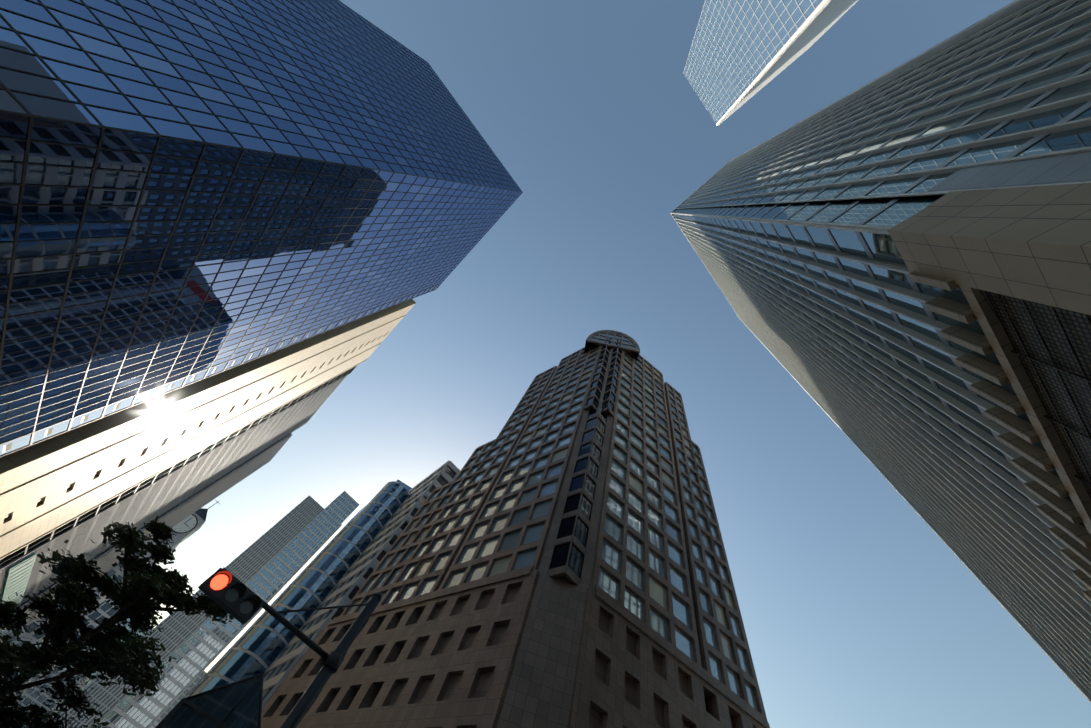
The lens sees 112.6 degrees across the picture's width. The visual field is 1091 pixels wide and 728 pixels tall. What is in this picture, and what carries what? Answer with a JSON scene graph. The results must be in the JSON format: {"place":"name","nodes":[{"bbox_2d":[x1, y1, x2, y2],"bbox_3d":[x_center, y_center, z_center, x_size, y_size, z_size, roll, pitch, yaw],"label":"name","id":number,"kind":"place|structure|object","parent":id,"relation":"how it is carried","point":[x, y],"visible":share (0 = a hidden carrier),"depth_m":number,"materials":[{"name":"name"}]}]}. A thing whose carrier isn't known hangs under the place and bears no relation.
{"place":"outdoors","nodes":[
{"label":"outdoors","id":0,"kind":"place"},
{"bbox_2d":[0,630,20,645],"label":"globe street lamps","id":1,"kind":"object","parent":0,"point":[3,632],"visible":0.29,"depth_m":24.13,"materials":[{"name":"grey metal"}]},
{"bbox_2d":[155,672,263,727],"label":"building","id":2,"kind":"structure","parent":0,"point":[237,704],"depth_m":13.39,"materials":[{"name":"grey"}]},
{"bbox_2d":[150,0,1090,727],"label":"sky","id":3,"kind":"structure","parent":0,"point":[855,613],"materials":[{"name":"blue"}]},
{"bbox_3d":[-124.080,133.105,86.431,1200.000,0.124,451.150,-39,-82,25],"label":"pavements","id":4,"kind":"structure","parent":0,"visible":0},
{"bbox_2d":[2,588,128,699],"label":"building","id":5,"kind":"structure","parent":4,"relation":"on","point":[105,610],"depth_m":177.01,"materials":[{"name":"grey glass"}]},
{"bbox_2d":[18,617,206,727],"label":"building","id":6,"kind":"structure","parent":4,"relation":"on","point":[32,696],"depth_m":278.07,"materials":[{"name":"grey glass"}]},
{"bbox_2d":[0,516,233,727],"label":"broadleaf tree","id":7,"kind":"object","parent":4,"relation":"on","point":[142,598],"visible":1,"depth_m":11.34,"materials":[{"name":"leaves"},{"name":"bark"}]},
{"bbox_2d":[0,433,291,642],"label":"tower","id":8,"kind":"structure","parent":4,"relation":"on","point":[180,512],"depth_m":148.50,"materials":[{"name":"stone"},{"name":"glass"}]},
{"bbox_2d":[0,374,347,607],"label":"tower","id":9,"kind":"structure","parent":4,"relation":"on","point":[22,575],"depth_m":114.52,"materials":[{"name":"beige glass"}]},
{"bbox_2d":[45,495,341,727],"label":"tower","id":10,"kind":"structure","parent":4,"relation":"on","point":[244,567],"depth_m":279.82,"materials":[{"name":"grey"}]},
{"bbox_2d":[0,299,415,565],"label":"cream tower","id":11,"kind":"structure","parent":4,"relation":"on","point":[54,486],"depth_m":84.35,"materials":[{"name":"concrete"}]},
{"bbox_2d":[95,491,359,727],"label":"pale slab","id":12,"kind":"structure","parent":4,"relation":"on","point":[195,652],"depth_m":220.97,"materials":[{"name":"grey glass"}]},
{"bbox_2d":[0,0,522,456],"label":"tower","id":13,"kind":"structure","parent":4,"relation":"on","point":[192,191],"depth_m":49.99,"materials":[{"name":"blue glass"}]},
{"bbox_2d":[198,567,381,727],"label":"traffic signal","id":14,"kind":"object","parent":4,"relation":"on","point":[233,595],"visible":1,"depth_m":7.26,"materials":[{"name":"grey metal"}]},
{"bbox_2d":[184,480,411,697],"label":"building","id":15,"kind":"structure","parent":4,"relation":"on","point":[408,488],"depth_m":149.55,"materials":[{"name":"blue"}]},
{"bbox_2d":[262,460,459,708],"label":"banded block","id":16,"kind":"structure","parent":4,"relation":"on","point":[348,585],"depth_m":73.09,"materials":[{"name":"grey glass"}]},
{"bbox_2d":[261,330,769,727],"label":"tower","id":17,"kind":"structure","parent":4,"relation":"on","point":[555,556],"depth_m":47.47,"materials":[{"name":"concrete"}]},
{"bbox_2d":[683,0,857,126],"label":"tower","id":18,"kind":"structure","parent":4,"relation":"on","point":[741,52],"depth_m":100.98,"materials":[{"name":"blue glass"}]},
{"bbox_2d":[671,0,1090,702],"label":"tower","id":19,"kind":"structure","parent":4,"relation":"on","point":[897,262],"depth_m":24.59,"materials":[{"name":"beige glass"}]},
{"label":"ground","id":20,"kind":"structure","parent":0,"visible":0},
{"bbox_2d":[1,500,218,662],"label":"building","id":21,"kind":"structure","parent":20,"relation":"on","point":[187,527],"depth_m":176.67,"materials":[{"name":"white concrete"}]},
{"bbox_2d":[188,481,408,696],"bbox_3d":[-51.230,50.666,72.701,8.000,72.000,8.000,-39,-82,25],"label":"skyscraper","id":22,"kind":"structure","parent":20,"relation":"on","point":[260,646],"depth_m":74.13,"materials":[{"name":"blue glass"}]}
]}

